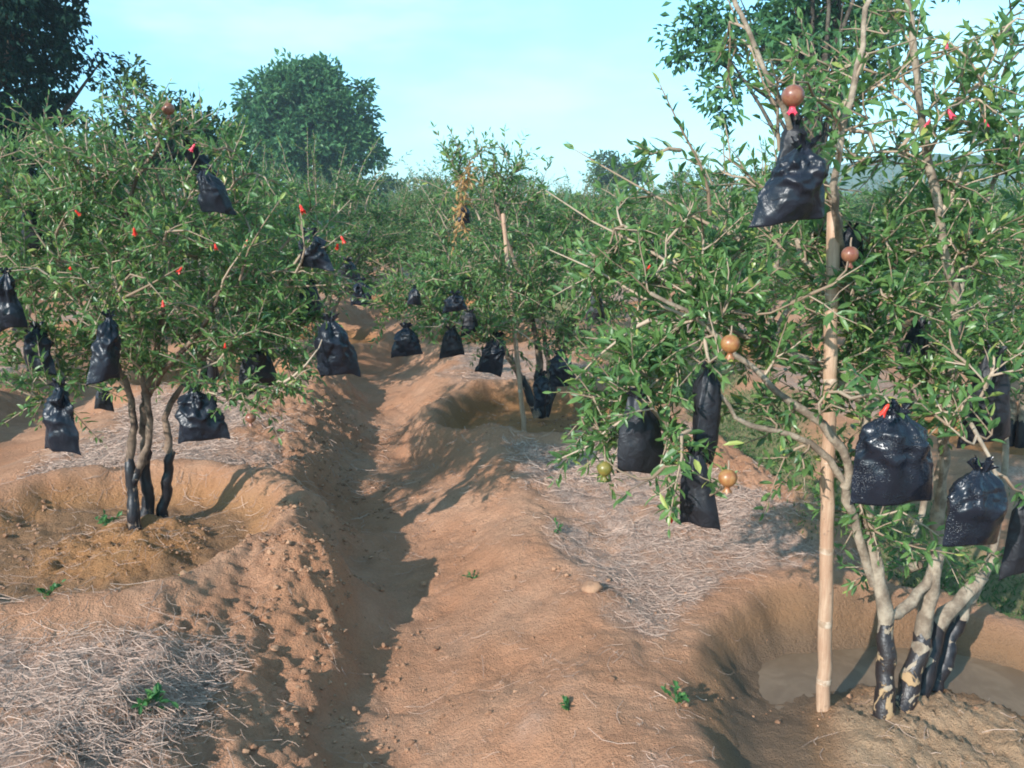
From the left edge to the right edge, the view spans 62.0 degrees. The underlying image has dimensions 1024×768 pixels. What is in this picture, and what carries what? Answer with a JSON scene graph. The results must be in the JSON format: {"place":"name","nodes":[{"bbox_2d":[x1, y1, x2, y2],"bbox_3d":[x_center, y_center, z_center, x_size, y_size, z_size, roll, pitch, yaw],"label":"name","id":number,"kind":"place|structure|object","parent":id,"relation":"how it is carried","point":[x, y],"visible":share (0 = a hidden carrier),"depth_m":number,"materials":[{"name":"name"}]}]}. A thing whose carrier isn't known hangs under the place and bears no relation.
{"place":"outdoors","nodes":[
{"label":"outdoors","id":0,"kind":"place"},
{"bbox_2d":[0,232,1023,767],"bbox_3d":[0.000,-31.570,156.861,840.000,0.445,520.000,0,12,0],"label":"ground","id":1,"kind":"structure","parent":0,"point":[746,620],"depth_m":3.23,"materials":[{"name":"soil"}]},
{"bbox_2d":[0,143,99,338],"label":"pomegranate tree","id":2,"kind":"object","parent":1,"relation":"on","point":[44,286],"visible":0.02,"depth_m":8.78,"materials":[{"name":"green plant"}]},
{"bbox_2d":[35,579,65,598],"bbox_3d":[-1.541,0.696,2.852,0.101,0.058,0.064,-9,15,-37],"label":"weed","id":3,"kind":"object","parent":1,"relation":"on","point":[54,586],"visible":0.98,"depth_m":2.85,"materials":[{"name":"green plant"}]},
{"bbox_2d":[0,0,129,226],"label":"dark tree","id":4,"kind":"object","parent":1,"relation":"on","point":[22,60],"visible":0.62,"depth_m":11.20,"materials":[{"name":"green plant"}]},
{"bbox_2d":[95,509,123,526],"bbox_3d":[-1.881,0.624,3.940,0.143,0.063,0.120,4,13,20],"label":"weed","id":5,"kind":"object","parent":1,"relation":"on","point":[103,519],"visible":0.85,"depth_m":3.94,"materials":[{"name":"green plant"}]},
{"bbox_2d":[61,158,163,292],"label":"pomegranate tree","id":6,"kind":"object","parent":1,"relation":"on","point":[129,214],"visible":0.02,"depth_m":12.36,"materials":[{"name":"green plant"}]},
{"bbox_2d":[131,682,177,715],"bbox_3d":[-0.964,0.866,2.339,0.114,0.078,0.127,0,12,0],"label":"weed","id":7,"kind":"object","parent":1,"relation":"on","point":[155,693],"visible":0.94,"depth_m":2.33,"materials":[{"name":"green plant"}]},
{"bbox_2d":[54,51,261,267],"bbox_3d":[-6.037,-3.439,14.689,3.207,4.279,2.247,6,13,25],"label":"airy tree","id":8,"kind":"object","parent":1,"relation":"on","point":[129,122],"visible":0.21,"depth_m":14.21,"materials":[{"name":"green plant"}]},
{"bbox_2d":[0,76,375,530],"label":"pomegranate tree","id":9,"kind":"object","parent":1,"relation":"on","point":[73,202],"visible":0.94,"depth_m":3.33,"materials":[{"name":"green plant"}]},
{"bbox_2d":[0,267,27,331],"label":"fruit bag","id":10,"kind":"object","parent":9,"relation":"hanging from","point":[12,314],"visible":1,"depth_m":3.09,"materials":[{"name":"black plastic"}]},
{"bbox_2d":[20,209,45,254],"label":"fruit bag","id":11,"kind":"object","parent":9,"relation":"hanging from","point":[33,244],"visible":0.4,"depth_m":3.43,"materials":[{"name":"black plastic"}]},
{"bbox_2d":[23,321,56,374],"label":"fruit bag","id":12,"kind":"object","parent":9,"relation":"hanging from","point":[30,338],"visible":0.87,"depth_m":3.22,"materials":[{"name":"black plastic"}]},
{"bbox_2d":[42,377,80,454],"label":"fruit bag","id":13,"kind":"object","parent":9,"relation":"hanging from","point":[61,432],"visible":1,"depth_m":3.02,"materials":[{"name":"black plastic"}]},
{"bbox_2d":[86,310,121,385],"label":"fruit bag","id":14,"kind":"object","parent":9,"relation":"hanging from","point":[105,347],"visible":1,"depth_m":3.05,"materials":[{"name":"black plastic"}]},
{"bbox_2d":[94,385,113,411],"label":"fruit bag","id":15,"kind":"object","parent":9,"relation":"hanging from","point":[104,404],"visible":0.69,"depth_m":3.83,"materials":[{"name":"black plastic"}]},
{"bbox_2d":[161,97,174,119],"bbox_3d":[-1.255,-1.007,3.110,0.046,0.084,0.046,3,12,15],"label":"pomegranate","id":16,"kind":"object","parent":9,"relation":"hanging from","point":[168,109],"visible":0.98,"depth_m":3.10,"materials":[{"name":"brown plant"}]},
{"bbox_2d":[176,125,219,177],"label":"fruit bag","id":17,"kind":"object","parent":9,"relation":"hanging from","point":[204,159],"visible":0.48,"depth_m":3.35,"materials":[{"name":"black plastic"}]},
{"bbox_2d":[175,380,230,443],"bbox_3d":[-1.201,0.108,3.296,0.204,0.247,0.118,-2,12,-8],"label":"fruit bag","id":18,"kind":"object","parent":9,"relation":"hanging from","point":[196,421],"visible":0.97,"depth_m":3.27,"materials":[{"name":"black plastic"}]},
{"bbox_2d":[196,164,236,214],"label":"fruit bag","id":19,"kind":"object","parent":9,"relation":"hanging from","point":[213,196],"visible":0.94,"depth_m":3.15,"materials":[{"name":"black plastic"}]},
{"bbox_2d":[245,408,255,425],"bbox_3d":[-0.981,0.123,3.194,0.038,0.073,0.038,7,14,30],"label":"pomegranate","id":20,"kind":"object","parent":9,"relation":"hanging from","point":[250,417],"visible":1,"depth_m":3.18,"materials":[{"name":"pink plant"}]},
{"bbox_2d":[238,338,276,398],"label":"fruit bag","id":21,"kind":"object","parent":9,"relation":"hanging from","point":[265,371],"visible":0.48,"depth_m":3.58,"materials":[{"name":"black plastic"}]},
{"bbox_2d":[297,279,324,325],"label":"fruit bag","id":22,"kind":"object","parent":9,"relation":"hanging from","point":[312,294],"visible":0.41,"depth_m":3.69,"materials":[{"name":"black plastic"}]},
{"bbox_2d":[298,227,334,271],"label":"fruit bag","id":23,"kind":"object","parent":9,"relation":"hanging from","point":[316,255],"visible":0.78,"depth_m":3.29,"materials":[{"name":"black plastic"}]},
{"bbox_2d":[314,312,360,376],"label":"fruit bag","id":24,"kind":"object","parent":9,"relation":"hanging from","point":[336,353],"visible":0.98,"depth_m":3.32,"materials":[{"name":"black plastic"}]},
{"bbox_2d":[70,110,319,382],"bbox_3d":[-2.443,-1.000,6.686,1.846,2.129,1.862,-4,12,-17],"label":"pomegranate tree","id":25,"kind":"object","parent":1,"relation":"on","point":[212,371],"visible":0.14,"depth_m":6.54,"materials":[{"name":"green plant"}]},
{"bbox_2d":[191,144,335,308],"bbox_3d":[-3.028,-1.732,10.035,2.002,2.157,1.934,-3,12,-14],"label":"pomegranate tree","id":26,"kind":"object","parent":1,"relation":"on","point":[273,175],"visible":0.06,"depth_m":9.75,"materials":[{"name":"green plant"}]},
{"bbox_2d":[226,168,333,288],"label":"pomegranate tree","id":27,"kind":"object","parent":1,"relation":"on","point":[299,186],"visible":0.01,"depth_m":13.44,"materials":[{"name":"green plant"}]},
{"bbox_2d":[262,170,346,248],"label":"pomegranate tree","id":28,"kind":"object","parent":1,"relation":"on","point":[320,182],"visible":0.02,"depth_m":16.87,"materials":[{"name":"green plant"}]},
{"bbox_2d":[228,47,392,193],"bbox_3d":[-9.127,-10.628,38.475,7.717,8.673,6.914,0,12,0],"label":"round tree","id":29,"kind":"object","parent":1,"relation":"on","point":[290,102],"visible":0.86,"depth_m":36.85,"materials":[{"name":"green plant"}]},
{"bbox_2d":[228,127,427,332],"bbox_3d":[-1.997,-1.486,8.835,2.244,2.169,2.208,0,12,-2],"label":"pomegranate tree","id":30,"kind":"object","parent":1,"relation":"on","point":[372,241],"visible":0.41,"depth_m":8.73,"materials":[{"name":"green plant"}]},
{"bbox_2d":[299,167,392,251],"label":"pomegranate tree","id":31,"kind":"object","parent":1,"relation":"on","point":[367,186],"visible":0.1,"depth_m":17.00,"materials":[{"name":"green plant"}]},
{"bbox_2d":[357,171,410,226],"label":"bushy tree","id":32,"kind":"object","parent":1,"relation":"on","point":[386,184],"visible":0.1,"depth_m":46.40,"materials":[{"name":"green plant"}]},
{"bbox_2d":[329,164,452,294],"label":"pomegranate tree","id":33,"kind":"object","parent":1,"relation":"on","point":[405,196],"visible":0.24,"depth_m":12.82,"materials":[{"name":"green plant"}]},
{"bbox_2d":[385,178,417,253],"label":"pomegranate tree","id":34,"kind":"object","parent":1,"relation":"on","point":[401,195],"visible":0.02,"depth_m":22.36,"materials":[{"name":"green plant"}]},
{"bbox_2d":[381,184,422,205],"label":"pomegranate tree","id":35,"kind":"object","parent":1,"relation":"on","point":[393,197],"visible":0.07,"depth_m":28.69,"materials":[{"name":"green plant"}]},
{"bbox_2d":[389,178,468,242],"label":"pomegranate tree","id":36,"kind":"object","parent":1,"relation":"on","point":[422,206],"depth_m":19.42,"materials":[{"name":"green plant"}]},
{"bbox_2d":[390,168,479,256],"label":"pomegranate tree","id":37,"kind":"object","parent":1,"relation":"on","point":[418,197],"visible":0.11,"depth_m":15.63,"materials":[{"name":"green plant"}]},
{"bbox_2d":[400,171,480,195],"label":"bushy tree","id":38,"kind":"object","parent":1,"relation":"on","point":[424,180],"visible":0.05,"depth_m":58.26,"materials":[{"name":"green plant"}]},
{"bbox_2d":[392,155,511,303],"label":"pomegranate tree","id":39,"kind":"object","parent":1,"relation":"on","point":[425,225],"visible":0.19,"depth_m":12.09,"materials":[{"name":"green plant"}]},
{"bbox_2d":[395,160,574,342],"bbox_3d":[-0.267,-1.338,8.909,1.982,1.991,1.914,-8,14,-33],"label":"pomegranate tree","id":40,"kind":"object","parent":1,"relation":"on","point":[440,249],"visible":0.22,"depth_m":8.82,"materials":[{"name":"green plant"}]},
{"bbox_2d":[350,121,669,418],"bbox_3d":[0.024,-0.735,5.836,2.388,2.043,1.265,-8,14,-33],"label":"pomegranate tree","id":41,"kind":"object","parent":1,"relation":"on","point":[530,292],"visible":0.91,"depth_m":5.63,"materials":[{"name":"green plant"}]},
{"bbox_2d":[334,256,360,282],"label":"fruit bag","id":42,"kind":"object","parent":41,"relation":"hanging from","point":[351,267],"visible":0.38,"depth_m":6.13,"materials":[{"name":"black plastic"}]},
{"bbox_2d":[350,277,373,306],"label":"fruit bag","id":43,"kind":"object","parent":41,"relation":"hanging from","point":[358,293],"visible":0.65,"depth_m":5.97,"materials":[{"name":"black plastic"}]},
{"bbox_2d":[391,322,422,357],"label":"fruit bag","id":44,"kind":"object","parent":41,"relation":"hanging from","point":[406,341],"visible":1,"depth_m":5.13,"materials":[{"name":"black plastic"}]},
{"bbox_2d":[407,284,421,305],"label":"fruit bag","id":45,"kind":"object","parent":41,"relation":"hanging from","point":[414,295],"visible":1,"depth_m":4.98,"materials":[{"name":"black plastic"}]},
{"bbox_2d":[439,325,464,359],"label":"fruit bag","id":46,"kind":"object","parent":41,"relation":"hanging from","point":[452,345],"visible":1,"depth_m":5.23,"materials":[{"name":"black plastic"}]},
{"bbox_2d":[442,290,466,313],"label":"fruit bag","id":47,"kind":"object","parent":41,"relation":"hanging from","point":[454,302],"visible":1,"depth_m":4.99,"materials":[{"name":"black plastic"}]},
{"bbox_2d":[458,205,470,223],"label":"fruit bag","id":48,"kind":"object","parent":41,"relation":"hanging from","point":[467,217],"visible":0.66,"depth_m":4.99,"materials":[{"name":"black plastic"}]},
{"bbox_2d":[461,308,479,336],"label":"fruit bag","id":49,"kind":"object","parent":41,"relation":"hanging from","point":[469,322],"visible":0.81,"depth_m":5.31,"materials":[{"name":"black plastic"}]},
{"bbox_2d":[474,330,505,376],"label":"fruit bag","id":50,"kind":"object","parent":41,"relation":"hanging from","point":[491,359],"visible":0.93,"depth_m":5.41,"materials":[{"name":"black plastic"}]},
{"bbox_2d":[533,370,550,409],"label":"fruit bag","id":51,"kind":"object","parent":41,"relation":"hanging from","point":[541,385],"visible":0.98,"depth_m":5.54,"materials":[{"name":"black plastic"}]},
{"bbox_2d":[548,349,576,386],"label":"fruit bag","id":52,"kind":"object","parent":41,"relation":"hanging from","point":[561,373],"visible":0.68,"depth_m":5.47,"materials":[{"name":"black plastic"}]},
{"bbox_2d":[477,173,542,190],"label":"bushy tree","id":53,"kind":"object","parent":1,"relation":"on","point":[519,180],"visible":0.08,"depth_m":67.61,"materials":[{"name":"green plant"}]},
{"bbox_2d":[0,344,1023,767],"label":"dry straw","id":54,"kind":"object","parent":1,"relation":"on","point":[82,698],"visible":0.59,"depth_m":2.69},
{"bbox_2d":[501,213,526,431],"bbox_3d":[0.023,-0.308,5.633,0.196,1.615,0.037,4,13,18],"label":"bamboo stake","id":55,"kind":"object","parent":1,"relation":"on","point":[517,361],"visible":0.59,"depth_m":5.64,"materials":[{"name":"beige wood"}]},
{"bbox_2d":[488,174,554,257],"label":"pomegranate tree","id":56,"kind":"object","parent":1,"relation":"on","point":[522,201],"visible":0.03,"depth_m":21.50,"materials":[{"name":"green plant"}]},
{"bbox_2d":[507,172,591,244],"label":"pomegranate tree","id":57,"kind":"object","parent":1,"relation":"on","point":[549,202],"visible":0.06,"depth_m":17.85,"materials":[{"name":"green plant"}]},
{"bbox_2d":[559,695,568,710],"bbox_3d":[0.161,0.932,2.525,0.034,0.049,0.090,3,12,13],"label":"weed","id":58,"kind":"object","parent":1,"relation":"on","point":[566,702],"visible":1,"depth_m":2.50,"materials":[{"name":"green plant"}]},
{"bbox_2d":[545,179,593,226],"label":"pomegranate tree","id":59,"kind":"object","parent":1,"relation":"on","point":[575,193],"visible":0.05,"depth_m":26.02,"materials":[{"name":"green plant"}]},
{"bbox_2d":[528,163,638,279],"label":"pomegranate tree","id":60,"kind":"object","parent":1,"relation":"on","point":[603,193],"visible":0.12,"depth_m":14.54,"materials":[{"name":"green plant"}]},
{"bbox_2d":[581,580,603,592],"bbox_3d":[0.299,0.758,3.174,0.084,0.047,0.063,0,12,0],"label":"dirt clod","id":61,"kind":"object","parent":1,"relation":"on","point":[590,586],"visible":0.99,"depth_m":3.16,"materials":[{"name":"brown soil"}]},
{"bbox_2d":[579,187,616,228],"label":"pomegranate tree","id":62,"kind":"object","parent":1,"relation":"on","point":[592,226],"visible":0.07,"depth_m":22.95,"materials":[{"name":"green plant"}]},
{"bbox_2d":[581,149,654,204],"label":"hazy tree","id":63,"kind":"object","parent":1,"relation":"on","point":[606,178],"visible":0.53,"depth_m":52.86,"materials":[{"name":"green plant"}]},
{"bbox_2d":[603,182,677,254],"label":"pomegranate tree","id":64,"kind":"object","parent":1,"relation":"on","point":[662,205],"visible":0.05,"depth_m":19.41,"materials":[{"name":"green plant"}]},
{"bbox_2d":[607,164,731,312],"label":"pomegranate tree","id":65,"kind":"object","parent":1,"relation":"on","point":[636,220],"visible":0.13,"depth_m":11.04,"materials":[{"name":"green plant"}]},
{"bbox_2d":[661,680,689,704],"bbox_3d":[0.480,0.910,2.494,0.056,0.052,0.087,-6,13,-26],"label":"weed","id":66,"kind":"object","parent":1,"relation":"on","point":[682,695],"visible":1,"depth_m":2.50,"materials":[{"name":"green plant"}]},
{"bbox_2d":[349,189,1009,232],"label":"orchard","id":67,"kind":"object","parent":1,"relation":"on","point":[848,193],"depth_m":36.93,"materials":[{"name":"green plant"}]},
{"bbox_2d":[664,165,736,196],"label":"bushy tree","id":68,"kind":"object","parent":1,"relation":"on","point":[688,174],"visible":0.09,"depth_m":58.11,"materials":[{"name":"green plant"}]},
{"bbox_2d":[660,171,745,246],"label":"pomegranate tree","id":69,"kind":"object","parent":1,"relation":"on","point":[687,190],"visible":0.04,"depth_m":16.06,"materials":[{"name":"green plant"}]},
{"bbox_2d":[692,172,748,231],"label":"pomegranate tree","id":70,"kind":"object","parent":1,"relation":"on","point":[726,194],"visible":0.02,"depth_m":20.90,"materials":[{"name":"green plant"}]},
{"bbox_2d":[683,135,873,354],"bbox_3d":[2.466,-1.264,8.073,2.010,2.195,2.028,10,16,40],"label":"pomegranate tree","id":71,"kind":"object","parent":1,"relation":"on","point":[778,263],"visible":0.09,"depth_m":8.03,"materials":[{"name":"green plant"}]},
{"bbox_2d":[534,0,1023,719],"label":"pomegranate tree","id":72,"kind":"object","parent":1,"relation":"on","point":[716,276],"visible":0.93,"depth_m":2.41,"materials":[{"name":"green plant"}]},
{"bbox_2d":[585,288,604,320],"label":"fruit bag","id":73,"kind":"object","parent":72,"relation":"hanging from","point":[595,314],"visible":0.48,"depth_m":2.90,"materials":[{"name":"black plastic"}]},
{"bbox_2d":[597,453,612,481],"bbox_3d":[0.250,0.225,2.296,0.042,0.078,0.042,1,12,3],"label":"pomegranate","id":74,"kind":"object","parent":72,"relation":"hanging from","point":[604,468],"visible":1,"depth_m":2.28,"materials":[{"name":"green plant"}]},
{"bbox_2d":[617,386,669,474],"bbox_3d":[0.364,0.135,2.333,0.160,0.266,0.070,-3,12,-14],"label":"fruit bag","id":75,"kind":"object","parent":72,"relation":"hanging from","point":[640,449],"visible":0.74,"depth_m":2.31,"materials":[{"name":"black plastic"}]},
{"bbox_2d":[680,446,720,530],"bbox_3d":[0.496,0.277,2.244,0.065,0.225,0.098,-11,16,-42],"label":"fruit bag","id":76,"kind":"object","parent":72,"relation":"hanging from","point":[698,506],"visible":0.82,"depth_m":2.23,"materials":[{"name":"black plastic"}]},
{"bbox_2d":[692,360,721,464],"bbox_3d":[0.538,0.089,2.371,0.086,0.318,0.077,-2,12,-10],"label":"fruit bag","id":77,"kind":"object","parent":72,"relation":"hanging from","point":[707,398],"visible":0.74,"depth_m":2.34,"materials":[{"name":"black plastic"}]},
{"bbox_2d":[718,460,736,494],"bbox_3d":[0.518,0.223,2.040,0.045,0.083,0.045,-3,12,-12],"label":"pomegranate","id":78,"kind":"object","parent":72,"relation":"hanging from","point":[727,478],"visible":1,"depth_m":2.03,"materials":[{"name":"orange plant"}]},
{"bbox_2d":[721,326,739,359],"bbox_3d":[0.532,-0.100,2.073,0.047,0.085,0.047,-6,13,-27],"label":"pomegranate","id":79,"kind":"object","parent":72,"relation":"hanging from","point":[730,344],"visible":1,"depth_m":2.06,"materials":[{"name":"orange plant"}]},
{"bbox_2d":[748,134,828,227],"bbox_3d":[0.648,-0.471,1.987,0.187,0.211,0.117,-1,12,-6],"label":"fruit bag","id":80,"kind":"object","parent":72,"relation":"hanging from","point":[792,189],"visible":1,"depth_m":1.96,"materials":[{"name":"black plastic"}]},
{"bbox_2d":[775,113,807,166],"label":"fruit bag","id":81,"kind":"object","parent":72,"relation":"hanging from","point":[786,146],"visible":0.41,"depth_m":2.24,"materials":[{"name":"black plastic"}]},
{"bbox_2d":[781,74,804,115],"bbox_3d":[0.614,-0.631,1.859,0.049,0.088,0.049,-11,16,-42],"label":"pomegranate","id":82,"kind":"object","parent":72,"relation":"hanging from","point":[792,96],"visible":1,"depth_m":1.85,"materials":[{"name":"pink plant"}]},
{"bbox_2d":[841,237,858,268],"bbox_3d":[0.845,-0.327,2.129,0.042,0.078,0.042,4,13,18],"label":"pomegranate","id":83,"kind":"object","parent":72,"relation":"hanging from","point":[849,254],"visible":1,"depth_m":2.12,"materials":[{"name":"pink plant"}]},
{"bbox_2d":[840,221,863,267],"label":"fruit bag","id":84,"kind":"object","parent":72,"relation":"hanging from","point":[848,233],"visible":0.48,"depth_m":2.40,"materials":[{"name":"black plastic"}]},
{"bbox_2d":[850,398,933,505],"bbox_3d":[0.908,0.169,2.026,0.161,0.262,0.121,9,15,36],"label":"fruit bag","id":85,"kind":"object","parent":72,"relation":"hanging from","point":[893,464],"visible":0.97,"depth_m":2.00,"materials":[{"name":"black plastic"}]},
{"bbox_2d":[897,320,928,369],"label":"fruit bag","id":86,"kind":"object","parent":72,"relation":"hanging from","point":[912,334],"visible":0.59,"depth_m":2.51,"materials":[{"name":"black plastic"}]},
{"bbox_2d":[942,455,1007,546],"bbox_3d":[1.088,0.281,1.998,0.136,0.224,0.128,4,13,19],"label":"fruit bag","id":87,"kind":"object","parent":72,"relation":"hanging from","point":[977,505],"visible":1,"depth_m":1.97,"materials":[{"name":"black plastic"}]},
{"bbox_2d":[957,345,1010,447],"bbox_3d":[1.292,0.037,2.309,0.114,0.285,0.092,9,15,36],"label":"fruit bag","id":88,"kind":"object","parent":72,"relation":"hanging from","point":[1001,430],"visible":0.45,"depth_m":2.28,"materials":[{"name":"black plastic"}]},
{"bbox_2d":[998,493,1023,580],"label":"fruit bag","id":89,"kind":"object","parent":72,"relation":"hanging from","point":[1012,562],"visible":0.92,"depth_m":2.22,"materials":[{"name":"black plastic"}]},
{"bbox_2d":[726,156,844,298],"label":"pomegranate tree","id":90,"kind":"object","parent":1,"relation":"on","point":[764,234],"visible":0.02,"depth_m":13.08,"materials":[{"name":"green plant"}]},
{"bbox_2d":[647,0,959,284],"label":"leafy tree","id":91,"kind":"object","parent":1,"relation":"on","point":[828,17],"visible":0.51,"depth_m":13.05,"materials":[{"name":"green plant"}]},
{"bbox_2d":[816,211,840,711],"bbox_3d":[0.939,0.326,2.527,0.135,1.654,0.052,0,12,0],"label":"bamboo stake","id":92,"kind":"object","parent":1,"relation":"on","point":[826,591],"visible":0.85,"depth_m":2.52,"materials":[{"name":"beige wood"}]},
{"bbox_2d":[848,184,898,220],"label":"pomegranate tree","id":93,"kind":"object","parent":1,"relation":"on","point":[864,203],"visible":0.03,"depth_m":23.16,"materials":[{"name":"green plant"}]},
{"bbox_2d":[843,174,918,240],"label":"pomegranate tree","id":94,"kind":"object","parent":1,"relation":"on","point":[868,200],"visible":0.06,"depth_m":18.75,"materials":[{"name":"green plant"}]},
{"bbox_2d":[758,647,1023,715],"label":"puddle water","id":95,"kind":"structure","parent":1,"relation":"on","point":[789,678],"depth_m":2.94,"materials":[{"name":"liquid"}]},
{"bbox_2d":[848,166,957,261],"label":"pomegranate tree","id":96,"kind":"object","parent":1,"relation":"on","point":[876,210],"visible":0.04,"depth_m":14.42,"materials":[{"name":"green plant"}]},
{"bbox_2d":[863,163,1023,331],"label":"pomegranate tree","id":97,"kind":"object","parent":1,"relation":"on","point":[930,313],"visible":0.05,"depth_m":9.64,"materials":[{"name":"green plant"}]},
{"bbox_2d":[873,138,1023,447],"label":"pomegranate tree","id":98,"kind":"object","parent":1,"relation":"on","point":[1016,438],"visible":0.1,"depth_m":5.22,"materials":[{"name":"green plant"}]},
{"bbox_2d":[952,162,1020,278],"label":"pomegranate tree","id":99,"kind":"object","parent":1,"relation":"on","point":[1005,204],"visible":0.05,"depth_m":15.37,"materials":[{"name":"green plant"}]},
{"bbox_2d":[999,171,1023,285],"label":"pomegranate tree","id":100,"kind":"object","parent":1,"relation":"on","point":[1021,279],"visible":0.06,"depth_m":11.18,"materials":[{"name":"green plant"}]},
{"bbox_2d":[1,0,1023,196],"label":"sky","id":101,"kind":"structure","parent":0,"point":[578,73],"materials":[{"name":"blue"}]},
{"bbox_2d":[591,153,1023,195],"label":"hills","id":102,"kind":"structure","parent":0,"point":[896,170],"depth_m":180.67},
{"bbox_2d":[603,349,1023,619],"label":"grass","id":103,"kind":"structure","parent":0,"point":[944,583],"depth_m":4.66,"materials":[{"name":"green plant"}]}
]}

